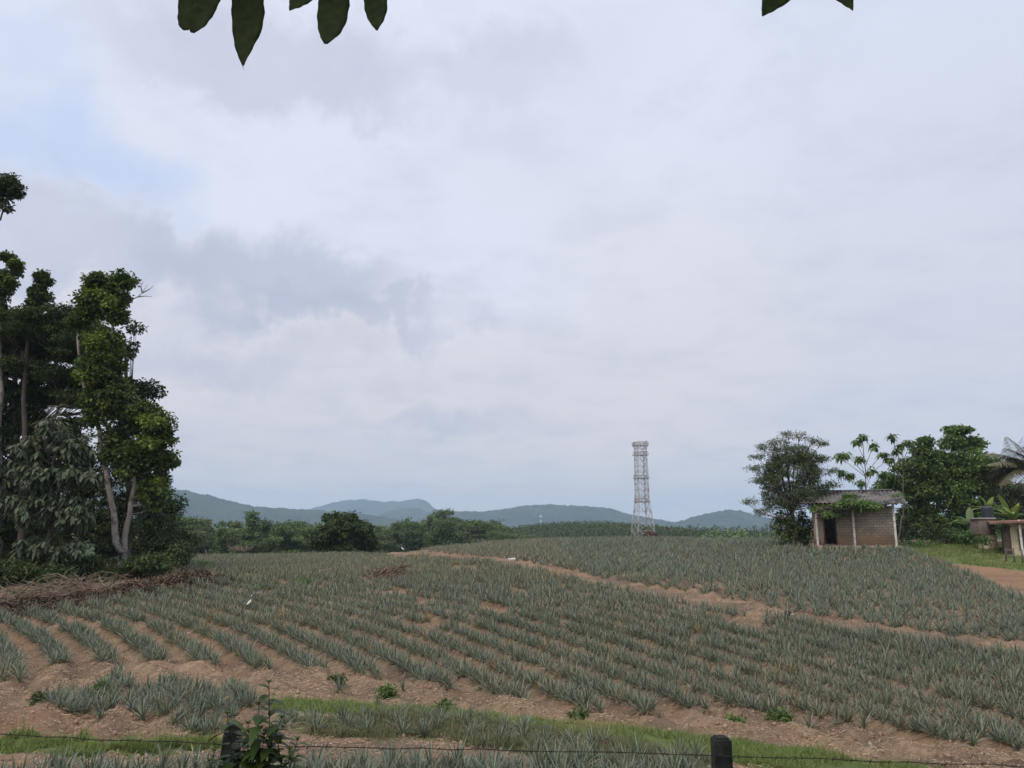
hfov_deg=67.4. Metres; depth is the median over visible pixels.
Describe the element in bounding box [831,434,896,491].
sapling
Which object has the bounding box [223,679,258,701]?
pineapple plant
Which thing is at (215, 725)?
pineapple plant
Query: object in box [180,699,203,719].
pineapple plant
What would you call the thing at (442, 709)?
pineapple plant
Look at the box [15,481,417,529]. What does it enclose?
hills
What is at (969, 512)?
banana plant
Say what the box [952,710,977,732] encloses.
pineapple plant
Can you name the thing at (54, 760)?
pineapple plant
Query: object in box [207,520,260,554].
line tree
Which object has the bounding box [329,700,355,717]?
pineapple plant
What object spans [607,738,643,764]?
pineapple plant
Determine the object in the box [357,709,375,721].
pineapple plant
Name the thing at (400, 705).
pineapple plant
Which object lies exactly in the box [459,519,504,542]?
line tree
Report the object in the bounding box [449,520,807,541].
plantation
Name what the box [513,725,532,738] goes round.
pineapple plant
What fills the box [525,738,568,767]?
pineapple plant
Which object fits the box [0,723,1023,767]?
wire fence
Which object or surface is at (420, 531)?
line tree
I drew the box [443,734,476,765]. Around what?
pineapple plant
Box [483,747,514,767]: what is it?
pineapple plant
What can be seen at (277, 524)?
line tree
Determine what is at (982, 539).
shrub
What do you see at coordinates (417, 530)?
line tree
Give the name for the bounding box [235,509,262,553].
line tree
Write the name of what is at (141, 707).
pineapple plant
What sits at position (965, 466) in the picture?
broadleaf tree
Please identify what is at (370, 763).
pineapple plant
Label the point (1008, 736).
pineapple plant
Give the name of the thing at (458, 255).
sky
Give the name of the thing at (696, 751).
pineapple plant
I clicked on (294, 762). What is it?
pineapple plant
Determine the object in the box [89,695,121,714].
pineapple plant
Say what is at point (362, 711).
pineapple plant
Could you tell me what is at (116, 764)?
pineapple plant
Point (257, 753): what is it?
leafy weed
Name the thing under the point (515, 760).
pineapple plant
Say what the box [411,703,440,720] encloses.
pineapple plant
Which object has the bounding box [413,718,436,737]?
pineapple plant
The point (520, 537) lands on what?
line tree
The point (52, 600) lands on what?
dead leaf heap
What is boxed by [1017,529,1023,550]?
door
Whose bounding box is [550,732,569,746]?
pineapple plant
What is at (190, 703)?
pineapple plant
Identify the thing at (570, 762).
pineapple plant
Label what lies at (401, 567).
root pile
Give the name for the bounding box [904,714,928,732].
pineapple plant
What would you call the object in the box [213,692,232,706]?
pineapple plant
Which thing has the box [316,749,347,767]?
pineapple plant
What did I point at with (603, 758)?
pineapple plant
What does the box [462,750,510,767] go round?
pineapple plant
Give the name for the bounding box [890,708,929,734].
pineapple plant
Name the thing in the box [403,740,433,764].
pineapple plant
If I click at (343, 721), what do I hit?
pineapple plant
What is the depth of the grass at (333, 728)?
13.45 m
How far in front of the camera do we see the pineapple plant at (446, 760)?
11.36 m
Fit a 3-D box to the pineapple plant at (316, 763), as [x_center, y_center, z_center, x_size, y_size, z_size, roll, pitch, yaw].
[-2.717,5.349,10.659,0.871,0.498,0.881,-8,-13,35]
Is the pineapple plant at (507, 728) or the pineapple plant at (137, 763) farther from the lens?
the pineapple plant at (507, 728)
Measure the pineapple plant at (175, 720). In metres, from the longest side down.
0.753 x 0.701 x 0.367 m
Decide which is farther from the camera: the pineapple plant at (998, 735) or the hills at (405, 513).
the hills at (405, 513)
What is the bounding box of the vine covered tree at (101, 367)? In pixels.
[61,268,182,572]
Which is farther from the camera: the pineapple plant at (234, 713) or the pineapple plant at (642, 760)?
the pineapple plant at (234, 713)
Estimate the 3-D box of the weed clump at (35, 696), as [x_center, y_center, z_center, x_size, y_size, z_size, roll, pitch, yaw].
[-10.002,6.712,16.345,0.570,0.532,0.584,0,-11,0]
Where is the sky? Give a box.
[0,0,1023,521]
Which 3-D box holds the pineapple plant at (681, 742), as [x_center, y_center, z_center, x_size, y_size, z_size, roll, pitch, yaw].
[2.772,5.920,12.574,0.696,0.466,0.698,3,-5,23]
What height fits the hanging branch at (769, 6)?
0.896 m
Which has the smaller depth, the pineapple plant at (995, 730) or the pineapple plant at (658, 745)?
the pineapple plant at (658, 745)
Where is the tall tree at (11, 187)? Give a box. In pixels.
[0,172,27,220]
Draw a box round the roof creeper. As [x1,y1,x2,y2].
[808,492,905,545]
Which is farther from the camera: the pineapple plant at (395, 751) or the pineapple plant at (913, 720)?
the pineapple plant at (913, 720)
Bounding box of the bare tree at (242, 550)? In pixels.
[228,543,256,553]
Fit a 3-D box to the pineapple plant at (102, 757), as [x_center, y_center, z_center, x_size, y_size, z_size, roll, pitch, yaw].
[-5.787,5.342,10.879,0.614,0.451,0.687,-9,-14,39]
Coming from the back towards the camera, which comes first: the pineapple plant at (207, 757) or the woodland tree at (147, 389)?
the woodland tree at (147, 389)
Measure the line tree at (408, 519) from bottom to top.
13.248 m
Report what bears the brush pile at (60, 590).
on the ground at (1014, 576)
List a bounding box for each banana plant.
[943,507,973,545]
[968,496,1002,509]
[974,494,1023,521]
[1001,503,1020,521]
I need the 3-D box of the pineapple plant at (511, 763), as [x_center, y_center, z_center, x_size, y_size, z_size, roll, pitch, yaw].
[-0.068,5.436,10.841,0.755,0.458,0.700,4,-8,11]
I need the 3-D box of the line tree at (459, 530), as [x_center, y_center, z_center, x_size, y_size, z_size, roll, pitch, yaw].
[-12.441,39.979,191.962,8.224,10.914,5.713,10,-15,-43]
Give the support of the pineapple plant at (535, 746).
on the ground at (1014, 576)
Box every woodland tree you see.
[0,375,72,550]
[0,405,30,562]
[34,412,121,549]
[86,320,171,557]
[93,486,202,561]
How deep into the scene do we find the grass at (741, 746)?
13.62 m
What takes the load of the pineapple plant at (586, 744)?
on the ground at (1014, 576)
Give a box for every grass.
[0,709,222,756]
[261,691,966,767]
[284,695,711,767]
[898,539,1023,569]
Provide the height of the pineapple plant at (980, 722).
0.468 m
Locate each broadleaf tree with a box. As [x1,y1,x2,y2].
[869,434,951,540]
[929,424,1004,542]
[975,476,1023,533]
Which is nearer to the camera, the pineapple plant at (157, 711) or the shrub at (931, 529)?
the pineapple plant at (157, 711)
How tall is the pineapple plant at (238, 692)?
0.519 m
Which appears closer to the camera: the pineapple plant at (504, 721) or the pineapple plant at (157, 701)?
the pineapple plant at (504, 721)
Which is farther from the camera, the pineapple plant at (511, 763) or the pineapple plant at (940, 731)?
the pineapple plant at (940, 731)
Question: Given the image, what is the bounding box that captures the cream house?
[987,520,1023,555]
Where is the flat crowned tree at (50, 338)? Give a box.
[0,300,110,568]
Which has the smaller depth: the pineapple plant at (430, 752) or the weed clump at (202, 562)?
the pineapple plant at (430, 752)
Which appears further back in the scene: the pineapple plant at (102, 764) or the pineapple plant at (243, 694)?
the pineapple plant at (243, 694)
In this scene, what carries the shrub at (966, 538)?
on the ground at (1014, 576)
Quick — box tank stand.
[967,518,997,549]
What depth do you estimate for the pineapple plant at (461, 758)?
11.30 m
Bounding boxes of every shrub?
[0,552,55,584]
[0,564,15,588]
[20,560,87,587]
[63,551,122,581]
[84,569,121,582]
[117,550,183,578]
[128,508,187,561]
[167,539,197,571]
[764,510,804,545]
[794,508,813,547]
[895,514,916,542]
[915,521,964,544]
[949,528,977,546]
[971,533,994,552]
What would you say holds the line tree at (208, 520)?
on the ground at (1014, 576)
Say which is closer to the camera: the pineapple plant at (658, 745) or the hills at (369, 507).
the pineapple plant at (658, 745)
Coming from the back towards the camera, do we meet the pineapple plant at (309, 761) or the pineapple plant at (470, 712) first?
the pineapple plant at (470, 712)
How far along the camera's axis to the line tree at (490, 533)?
174.13 m
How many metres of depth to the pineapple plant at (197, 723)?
13.99 m
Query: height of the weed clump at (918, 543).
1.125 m
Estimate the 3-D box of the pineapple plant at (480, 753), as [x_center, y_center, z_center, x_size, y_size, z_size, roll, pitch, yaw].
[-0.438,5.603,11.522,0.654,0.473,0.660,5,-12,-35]
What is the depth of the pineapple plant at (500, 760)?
11.23 m
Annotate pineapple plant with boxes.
[28,743,61,767]
[29,747,86,767]
[34,746,79,767]
[39,752,73,767]
[48,690,72,710]
[54,756,75,767]
[57,696,91,713]
[66,749,116,767]
[68,693,85,710]
[71,749,107,767]
[72,693,97,715]
[79,693,111,716]
[80,745,123,767]
[83,755,107,767]
[86,704,113,721]
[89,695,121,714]
[89,758,118,767]
[93,688,125,711]
[103,742,151,767]
[103,754,124,767]
[123,751,153,767]
[125,697,140,712]
[125,749,160,767]
[126,702,151,712]
[127,697,153,719]
[127,754,157,767]
[129,700,150,715]
[135,735,188,767]
[146,706,158,716]
[147,690,164,707]
[147,760,161,767]
[148,695,177,716]
[148,705,162,716]
[157,706,188,724]
[158,698,178,714]
[160,742,203,767]
[165,693,186,705]
[167,686,189,704]
[168,693,182,708]
[169,700,197,722]
[177,713,208,733]
[177,744,210,767]
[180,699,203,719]
[183,695,207,711]
[183,713,210,734]
[184,689,207,704]
[185,687,206,705]
[188,699,218,722]
[193,715,224,735]
[194,696,215,712]
[197,684,226,707]
[197,747,208,766]
[197,750,219,767]
[200,708,213,723]
[200,710,229,731]
[203,687,223,705]
[208,695,225,713]
[210,704,223,719]
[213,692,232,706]
[217,694,237,715]
[220,702,246,720]
[222,691,237,710]
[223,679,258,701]
[226,683,258,706]
[226,693,253,710]
[231,688,261,710]
[232,685,256,708]
[268,708,301,728]
[275,748,315,766]
[279,754,303,767]
[286,704,298,720]
[289,708,307,722]
[294,707,327,723]
[294,710,331,733]
[299,740,337,767]
[300,754,340,767]
[302,754,315,767]
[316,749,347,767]
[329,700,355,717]
[333,745,365,767]
[334,708,351,724]
[335,750,373,767]
[337,711,361,729]
[342,745,385,766]
[344,748,380,765]
[349,743,372,761]
[352,705,372,717]
[353,755,386,767]
[354,698,371,715]
[355,714,381,735]
[356,757,380,767]
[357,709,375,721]
[363,750,407,767]
[367,739,419,767]
[368,739,409,767]
[373,704,394,719]
[376,736,409,765]
[380,748,423,767]
[384,708,412,727]
[390,715,414,735]
[391,698,412,711]
[402,746,438,767]
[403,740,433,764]
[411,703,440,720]
[411,715,440,736]
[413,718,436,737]
[415,734,456,767]
[422,706,450,729]
[428,758,445,767]
[429,703,453,721]
[432,748,465,767]
[432,752,457,765]
[441,744,479,767]
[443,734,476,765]
[447,755,471,767]
[449,724,470,739]
[450,708,469,723]
[452,753,488,767]
[457,711,479,728]
[458,717,485,732]
[461,700,484,717]
[461,752,500,767]
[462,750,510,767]
[466,740,516,767]
[467,740,493,767]
[474,707,493,720]
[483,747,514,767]
[483,751,519,767]
[488,721,510,739]
[494,721,516,733]
[495,712,517,726]
[499,752,518,767]
[501,733,518,746]
[506,751,531,767]
[512,712,538,736]
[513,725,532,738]
[513,757,529,767]
[517,744,551,767]
[520,749,555,767]
[523,748,555,767]
[524,726,558,745]
[524,735,546,755]
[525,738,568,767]
[530,755,553,767]
[543,752,574,767]
[543,753,588,767]
[549,744,599,767]
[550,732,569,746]
[557,735,602,766]
[558,729,582,743]
[559,742,595,766]
[563,755,595,767]
[564,730,590,749]
[571,757,618,767]
[575,737,596,751]
[576,724,608,750]
[581,741,615,759]
[585,722,616,744]
[589,749,618,767]
[590,747,617,761]
[594,753,641,767]
[595,749,615,766]
[604,743,645,767]
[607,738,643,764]
[607,757,651,767]
[626,732,650,756]
[627,746,653,761]
[633,754,669,767]
[636,753,653,767]
[637,741,698,767]
[638,751,676,767]
[652,739,668,750]
[659,744,710,767]
[663,745,695,767]
[671,733,692,749]
[676,749,703,767]
[687,736,710,759]
[689,749,710,765]
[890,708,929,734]
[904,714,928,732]
[907,710,947,728]
[909,711,954,741]
[921,716,960,741]
[932,715,969,738]
[935,726,965,744]
[936,719,968,739]
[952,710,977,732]
[953,724,975,741]
[957,726,992,748]
[962,711,1001,736]
[969,715,988,732]
[976,720,1014,739]
[984,718,1012,738]
[984,723,1012,746]
[986,725,1022,744]
[1001,733,1023,751]
[1010,728,1023,744]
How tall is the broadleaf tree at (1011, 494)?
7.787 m
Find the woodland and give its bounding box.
[27,521,1000,548]
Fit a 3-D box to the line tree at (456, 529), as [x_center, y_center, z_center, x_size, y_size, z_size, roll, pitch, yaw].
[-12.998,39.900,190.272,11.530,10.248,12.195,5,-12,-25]
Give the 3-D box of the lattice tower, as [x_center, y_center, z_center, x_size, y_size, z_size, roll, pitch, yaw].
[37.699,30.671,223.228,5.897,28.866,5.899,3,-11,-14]
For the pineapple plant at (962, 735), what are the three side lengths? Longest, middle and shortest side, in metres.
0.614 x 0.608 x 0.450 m
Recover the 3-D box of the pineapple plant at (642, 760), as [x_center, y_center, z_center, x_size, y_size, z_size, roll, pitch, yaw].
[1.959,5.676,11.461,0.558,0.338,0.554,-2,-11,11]
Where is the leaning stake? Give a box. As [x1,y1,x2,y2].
[897,516,901,541]
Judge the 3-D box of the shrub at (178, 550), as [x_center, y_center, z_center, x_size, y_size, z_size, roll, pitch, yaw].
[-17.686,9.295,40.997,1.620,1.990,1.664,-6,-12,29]
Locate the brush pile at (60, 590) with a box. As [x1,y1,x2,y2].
[0,563,152,609]
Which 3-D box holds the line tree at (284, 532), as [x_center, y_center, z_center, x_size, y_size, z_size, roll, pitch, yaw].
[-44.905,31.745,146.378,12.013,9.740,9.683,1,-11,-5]
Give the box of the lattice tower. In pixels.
[630,441,655,535]
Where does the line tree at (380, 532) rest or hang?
on the ground at (1014, 576)
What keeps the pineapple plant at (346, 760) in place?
on the ground at (1014, 576)
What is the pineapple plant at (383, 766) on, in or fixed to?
on the ground at (1014, 576)
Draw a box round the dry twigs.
[841,728,880,745]
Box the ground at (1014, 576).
[0,533,1023,767]
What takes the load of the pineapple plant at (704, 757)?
on the ground at (1014, 576)
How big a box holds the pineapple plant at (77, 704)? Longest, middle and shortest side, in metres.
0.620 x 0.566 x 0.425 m
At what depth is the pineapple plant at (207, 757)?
10.72 m
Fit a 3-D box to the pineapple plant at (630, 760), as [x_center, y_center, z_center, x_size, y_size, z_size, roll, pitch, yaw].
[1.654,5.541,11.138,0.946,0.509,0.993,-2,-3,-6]
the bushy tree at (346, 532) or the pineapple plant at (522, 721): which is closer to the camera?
the pineapple plant at (522, 721)
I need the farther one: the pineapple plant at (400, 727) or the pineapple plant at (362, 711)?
the pineapple plant at (362, 711)
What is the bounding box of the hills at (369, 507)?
[309,499,461,515]
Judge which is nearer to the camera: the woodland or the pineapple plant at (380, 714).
the pineapple plant at (380, 714)
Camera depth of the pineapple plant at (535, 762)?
11.23 m
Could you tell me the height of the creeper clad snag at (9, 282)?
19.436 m
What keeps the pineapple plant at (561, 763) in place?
on the ground at (1014, 576)
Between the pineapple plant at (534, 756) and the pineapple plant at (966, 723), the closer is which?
the pineapple plant at (534, 756)
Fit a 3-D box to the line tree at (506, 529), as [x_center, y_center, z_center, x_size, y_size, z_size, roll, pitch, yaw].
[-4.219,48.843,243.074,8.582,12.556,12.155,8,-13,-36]
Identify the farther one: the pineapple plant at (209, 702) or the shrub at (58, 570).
the shrub at (58, 570)
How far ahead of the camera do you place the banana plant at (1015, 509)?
59.02 m
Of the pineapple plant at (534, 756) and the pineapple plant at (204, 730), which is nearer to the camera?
the pineapple plant at (534, 756)
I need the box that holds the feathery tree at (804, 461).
[738,430,844,546]
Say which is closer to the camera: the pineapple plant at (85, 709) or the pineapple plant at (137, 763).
the pineapple plant at (137, 763)
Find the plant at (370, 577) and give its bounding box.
[353,565,398,581]
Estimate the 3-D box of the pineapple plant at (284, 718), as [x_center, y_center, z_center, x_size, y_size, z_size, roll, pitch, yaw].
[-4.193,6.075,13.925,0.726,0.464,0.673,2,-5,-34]
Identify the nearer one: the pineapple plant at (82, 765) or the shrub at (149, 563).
the pineapple plant at (82, 765)
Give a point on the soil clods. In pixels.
(804, 735)
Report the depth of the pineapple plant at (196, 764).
10.93 m
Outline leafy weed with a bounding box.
[201,679,309,767]
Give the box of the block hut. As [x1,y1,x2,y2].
[801,489,906,548]
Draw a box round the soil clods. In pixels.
[0,590,1022,767]
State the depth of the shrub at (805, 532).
60.62 m
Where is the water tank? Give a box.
[980,505,993,517]
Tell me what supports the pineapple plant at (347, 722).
on the ground at (1014, 576)
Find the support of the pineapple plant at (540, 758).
on the ground at (1014, 576)
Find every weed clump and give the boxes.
[9,586,25,593]
[25,686,56,706]
[90,676,114,696]
[190,559,214,566]
[298,576,318,583]
[327,671,347,687]
[371,682,399,699]
[430,697,456,712]
[565,706,589,720]
[723,712,746,723]
[762,705,796,722]
[901,537,939,547]
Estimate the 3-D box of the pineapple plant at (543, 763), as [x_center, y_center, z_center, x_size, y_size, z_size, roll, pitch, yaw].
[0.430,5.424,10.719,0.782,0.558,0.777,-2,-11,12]
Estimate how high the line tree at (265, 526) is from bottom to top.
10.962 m
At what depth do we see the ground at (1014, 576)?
19.23 m
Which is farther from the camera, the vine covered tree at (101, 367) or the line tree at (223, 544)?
the line tree at (223, 544)
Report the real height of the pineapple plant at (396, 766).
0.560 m
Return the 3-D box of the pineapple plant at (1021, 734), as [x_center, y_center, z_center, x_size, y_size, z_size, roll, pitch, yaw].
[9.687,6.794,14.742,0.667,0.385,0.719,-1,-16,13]
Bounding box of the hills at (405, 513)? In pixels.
[378,508,432,520]
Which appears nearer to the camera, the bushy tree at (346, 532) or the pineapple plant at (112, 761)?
the pineapple plant at (112, 761)
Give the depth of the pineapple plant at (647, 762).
10.87 m
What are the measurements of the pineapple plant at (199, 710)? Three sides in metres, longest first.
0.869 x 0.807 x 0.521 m
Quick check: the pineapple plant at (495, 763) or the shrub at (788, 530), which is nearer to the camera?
the pineapple plant at (495, 763)
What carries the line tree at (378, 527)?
on the ground at (1014, 576)
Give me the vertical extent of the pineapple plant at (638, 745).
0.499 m
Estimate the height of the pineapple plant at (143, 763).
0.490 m
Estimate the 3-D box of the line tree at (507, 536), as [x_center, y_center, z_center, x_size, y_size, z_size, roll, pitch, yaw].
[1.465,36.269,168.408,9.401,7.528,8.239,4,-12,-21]
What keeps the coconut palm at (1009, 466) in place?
on the ground at (1014, 576)
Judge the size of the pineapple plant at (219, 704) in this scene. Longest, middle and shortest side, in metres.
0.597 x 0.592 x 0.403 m
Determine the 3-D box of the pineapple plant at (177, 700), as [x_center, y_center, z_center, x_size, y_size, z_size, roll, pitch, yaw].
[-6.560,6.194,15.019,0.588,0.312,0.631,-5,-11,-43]
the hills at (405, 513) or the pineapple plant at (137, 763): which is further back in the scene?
the hills at (405, 513)
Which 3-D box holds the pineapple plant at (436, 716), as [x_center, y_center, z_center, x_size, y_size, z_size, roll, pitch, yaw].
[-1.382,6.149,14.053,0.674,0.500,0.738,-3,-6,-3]
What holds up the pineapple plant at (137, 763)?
on the ground at (1014, 576)
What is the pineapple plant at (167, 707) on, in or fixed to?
on the ground at (1014, 576)
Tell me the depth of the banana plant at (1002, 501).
60.18 m
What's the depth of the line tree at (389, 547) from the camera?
168.20 m
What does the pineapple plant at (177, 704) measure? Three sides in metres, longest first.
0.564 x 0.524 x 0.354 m
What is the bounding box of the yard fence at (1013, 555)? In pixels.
[1004,548,1023,562]
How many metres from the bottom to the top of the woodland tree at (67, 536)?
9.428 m
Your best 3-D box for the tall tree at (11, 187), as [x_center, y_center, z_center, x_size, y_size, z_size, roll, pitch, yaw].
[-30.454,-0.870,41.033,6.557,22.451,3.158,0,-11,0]
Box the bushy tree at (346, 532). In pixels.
[302,510,381,552]
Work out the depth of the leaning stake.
59.38 m
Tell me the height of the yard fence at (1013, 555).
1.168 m
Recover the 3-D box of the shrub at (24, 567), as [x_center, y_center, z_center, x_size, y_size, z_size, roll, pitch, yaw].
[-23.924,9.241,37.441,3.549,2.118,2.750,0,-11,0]
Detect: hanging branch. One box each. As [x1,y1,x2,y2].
[177,0,386,68]
[761,0,853,15]
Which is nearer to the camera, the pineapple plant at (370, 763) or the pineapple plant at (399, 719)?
the pineapple plant at (370, 763)
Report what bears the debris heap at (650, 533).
on the ground at (1014, 576)
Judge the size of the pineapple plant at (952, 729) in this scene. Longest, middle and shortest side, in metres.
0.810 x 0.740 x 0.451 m
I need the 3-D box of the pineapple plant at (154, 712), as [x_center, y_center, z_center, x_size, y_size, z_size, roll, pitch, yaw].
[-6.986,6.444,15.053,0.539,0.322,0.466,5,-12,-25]
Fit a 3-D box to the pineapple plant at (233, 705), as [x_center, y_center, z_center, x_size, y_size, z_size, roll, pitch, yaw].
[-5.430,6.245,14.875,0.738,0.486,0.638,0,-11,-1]
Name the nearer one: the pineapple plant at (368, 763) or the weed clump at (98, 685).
the pineapple plant at (368, 763)
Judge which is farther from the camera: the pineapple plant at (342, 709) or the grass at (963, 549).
the grass at (963, 549)
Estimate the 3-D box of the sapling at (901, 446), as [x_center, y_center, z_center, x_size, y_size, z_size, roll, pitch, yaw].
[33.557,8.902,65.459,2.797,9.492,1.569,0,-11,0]
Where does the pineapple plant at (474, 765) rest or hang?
on the ground at (1014, 576)
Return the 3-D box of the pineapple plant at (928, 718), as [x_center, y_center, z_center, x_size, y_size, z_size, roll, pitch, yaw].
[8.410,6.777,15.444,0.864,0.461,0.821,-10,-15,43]
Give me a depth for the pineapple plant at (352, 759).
11.04 m
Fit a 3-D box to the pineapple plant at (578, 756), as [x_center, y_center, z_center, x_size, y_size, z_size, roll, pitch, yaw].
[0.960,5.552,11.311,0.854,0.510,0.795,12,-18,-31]
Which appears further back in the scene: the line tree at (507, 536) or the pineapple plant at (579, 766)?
the line tree at (507, 536)
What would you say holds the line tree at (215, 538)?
on the ground at (1014, 576)
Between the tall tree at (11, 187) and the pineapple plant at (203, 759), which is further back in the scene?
the tall tree at (11, 187)
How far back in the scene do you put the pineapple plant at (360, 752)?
11.57 m
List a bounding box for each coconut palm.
[977,436,1023,485]
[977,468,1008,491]
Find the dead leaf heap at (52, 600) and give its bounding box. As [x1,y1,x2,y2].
[0,589,139,622]
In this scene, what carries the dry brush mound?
on the ground at (1014, 576)
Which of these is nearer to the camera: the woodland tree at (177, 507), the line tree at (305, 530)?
the woodland tree at (177, 507)
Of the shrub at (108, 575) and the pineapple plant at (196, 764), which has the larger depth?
the shrub at (108, 575)
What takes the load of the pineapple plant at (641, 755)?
on the ground at (1014, 576)
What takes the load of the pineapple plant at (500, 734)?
on the ground at (1014, 576)
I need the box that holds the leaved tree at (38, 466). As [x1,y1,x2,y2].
[0,404,107,565]
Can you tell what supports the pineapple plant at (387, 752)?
on the ground at (1014, 576)
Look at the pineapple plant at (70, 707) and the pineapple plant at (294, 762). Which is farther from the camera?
the pineapple plant at (70, 707)
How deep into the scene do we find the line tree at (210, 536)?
155.83 m
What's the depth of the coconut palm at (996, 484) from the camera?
70.92 m
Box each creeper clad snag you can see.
[0,249,26,558]
[13,268,56,540]
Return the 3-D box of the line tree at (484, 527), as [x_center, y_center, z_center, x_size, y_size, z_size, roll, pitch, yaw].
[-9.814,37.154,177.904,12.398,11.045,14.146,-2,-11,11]
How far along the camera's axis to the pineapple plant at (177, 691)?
15.32 m
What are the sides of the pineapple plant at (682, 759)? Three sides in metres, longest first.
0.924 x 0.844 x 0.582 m
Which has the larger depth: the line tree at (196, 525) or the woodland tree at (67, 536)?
the line tree at (196, 525)
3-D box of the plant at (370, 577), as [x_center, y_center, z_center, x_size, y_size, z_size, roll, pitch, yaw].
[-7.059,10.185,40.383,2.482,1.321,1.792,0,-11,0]
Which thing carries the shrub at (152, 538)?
on the ground at (1014, 576)
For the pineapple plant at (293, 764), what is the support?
on the ground at (1014, 576)
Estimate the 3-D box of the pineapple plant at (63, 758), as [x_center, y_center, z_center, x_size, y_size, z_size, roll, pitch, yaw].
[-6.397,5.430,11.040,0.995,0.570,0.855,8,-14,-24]
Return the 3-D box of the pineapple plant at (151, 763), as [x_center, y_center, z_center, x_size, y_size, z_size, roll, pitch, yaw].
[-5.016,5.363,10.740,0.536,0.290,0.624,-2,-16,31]
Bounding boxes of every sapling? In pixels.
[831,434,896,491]
[885,433,918,541]
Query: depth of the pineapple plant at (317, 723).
13.66 m
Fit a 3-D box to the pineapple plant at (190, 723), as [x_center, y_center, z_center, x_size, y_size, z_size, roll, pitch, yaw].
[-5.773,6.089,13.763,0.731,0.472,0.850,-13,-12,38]
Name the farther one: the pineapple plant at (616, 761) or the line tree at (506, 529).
the line tree at (506, 529)
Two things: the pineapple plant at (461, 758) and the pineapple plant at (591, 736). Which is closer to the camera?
the pineapple plant at (461, 758)
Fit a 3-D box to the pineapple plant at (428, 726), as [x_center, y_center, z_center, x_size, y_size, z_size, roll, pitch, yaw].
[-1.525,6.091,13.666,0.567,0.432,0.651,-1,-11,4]
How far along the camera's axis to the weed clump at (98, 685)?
16.98 m
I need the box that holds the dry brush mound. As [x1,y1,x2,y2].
[81,568,247,597]
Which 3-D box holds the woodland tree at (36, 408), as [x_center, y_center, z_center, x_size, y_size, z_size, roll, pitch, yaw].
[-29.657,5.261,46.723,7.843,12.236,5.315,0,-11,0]
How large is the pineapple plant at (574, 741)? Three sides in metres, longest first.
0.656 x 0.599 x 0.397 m
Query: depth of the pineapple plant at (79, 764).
10.36 m
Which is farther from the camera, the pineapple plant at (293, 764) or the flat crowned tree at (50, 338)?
the flat crowned tree at (50, 338)
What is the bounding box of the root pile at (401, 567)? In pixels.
[361,561,415,577]
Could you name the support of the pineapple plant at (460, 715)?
on the ground at (1014, 576)
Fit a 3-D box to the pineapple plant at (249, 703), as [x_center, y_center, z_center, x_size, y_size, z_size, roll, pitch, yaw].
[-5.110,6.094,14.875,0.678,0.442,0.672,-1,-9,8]
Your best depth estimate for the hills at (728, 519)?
2219.59 m
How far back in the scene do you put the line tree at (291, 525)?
149.38 m
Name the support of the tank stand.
on the ground at (1014, 576)
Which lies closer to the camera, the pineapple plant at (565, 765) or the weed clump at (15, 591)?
the pineapple plant at (565, 765)
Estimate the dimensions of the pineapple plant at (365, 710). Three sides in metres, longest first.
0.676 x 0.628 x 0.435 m
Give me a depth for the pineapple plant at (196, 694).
15.55 m
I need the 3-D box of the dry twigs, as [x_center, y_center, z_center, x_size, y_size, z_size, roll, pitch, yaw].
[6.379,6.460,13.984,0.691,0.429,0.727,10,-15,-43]
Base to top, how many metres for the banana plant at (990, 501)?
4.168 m
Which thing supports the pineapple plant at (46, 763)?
on the ground at (1014, 576)
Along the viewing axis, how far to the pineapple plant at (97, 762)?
10.56 m
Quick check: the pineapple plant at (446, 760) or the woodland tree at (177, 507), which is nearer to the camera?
the pineapple plant at (446, 760)
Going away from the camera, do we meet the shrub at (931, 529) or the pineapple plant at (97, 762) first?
the pineapple plant at (97, 762)
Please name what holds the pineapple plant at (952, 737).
on the ground at (1014, 576)
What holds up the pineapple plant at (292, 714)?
on the ground at (1014, 576)
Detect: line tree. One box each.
[133,516,216,552]
[159,513,212,524]
[176,517,207,546]
[177,522,216,554]
[195,532,219,554]
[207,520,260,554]
[210,529,241,539]
[212,525,230,554]
[228,531,283,554]
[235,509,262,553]
[252,525,302,550]
[257,517,278,553]
[271,521,293,549]
[276,519,314,550]
[282,525,317,553]
[291,543,312,552]
[371,529,391,553]
[373,530,401,552]
[375,525,383,541]
[387,522,424,551]
[390,522,407,551]
[392,517,412,546]
[399,521,438,551]
[401,526,425,548]
[416,517,463,544]
[420,517,461,546]
[421,515,438,547]
[424,508,454,538]
[443,525,480,545]
[447,522,472,543]
[448,521,496,544]
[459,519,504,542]
[482,530,502,540]
[493,518,513,532]
[497,532,518,539]
[503,532,528,539]
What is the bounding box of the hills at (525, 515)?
[411,504,674,535]
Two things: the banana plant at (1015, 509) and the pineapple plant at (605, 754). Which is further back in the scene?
the banana plant at (1015, 509)
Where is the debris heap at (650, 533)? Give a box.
[640,531,660,536]
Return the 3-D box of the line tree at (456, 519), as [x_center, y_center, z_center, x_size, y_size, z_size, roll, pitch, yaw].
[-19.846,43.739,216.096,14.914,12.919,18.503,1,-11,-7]
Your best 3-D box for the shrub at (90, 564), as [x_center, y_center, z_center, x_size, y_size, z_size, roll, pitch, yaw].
[-21.514,9.367,38.947,3.492,1.788,2.734,0,-11,0]
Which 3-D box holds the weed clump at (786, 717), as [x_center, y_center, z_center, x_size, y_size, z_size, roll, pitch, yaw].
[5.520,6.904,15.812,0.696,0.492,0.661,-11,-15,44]
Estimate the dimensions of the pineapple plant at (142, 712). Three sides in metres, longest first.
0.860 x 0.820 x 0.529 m

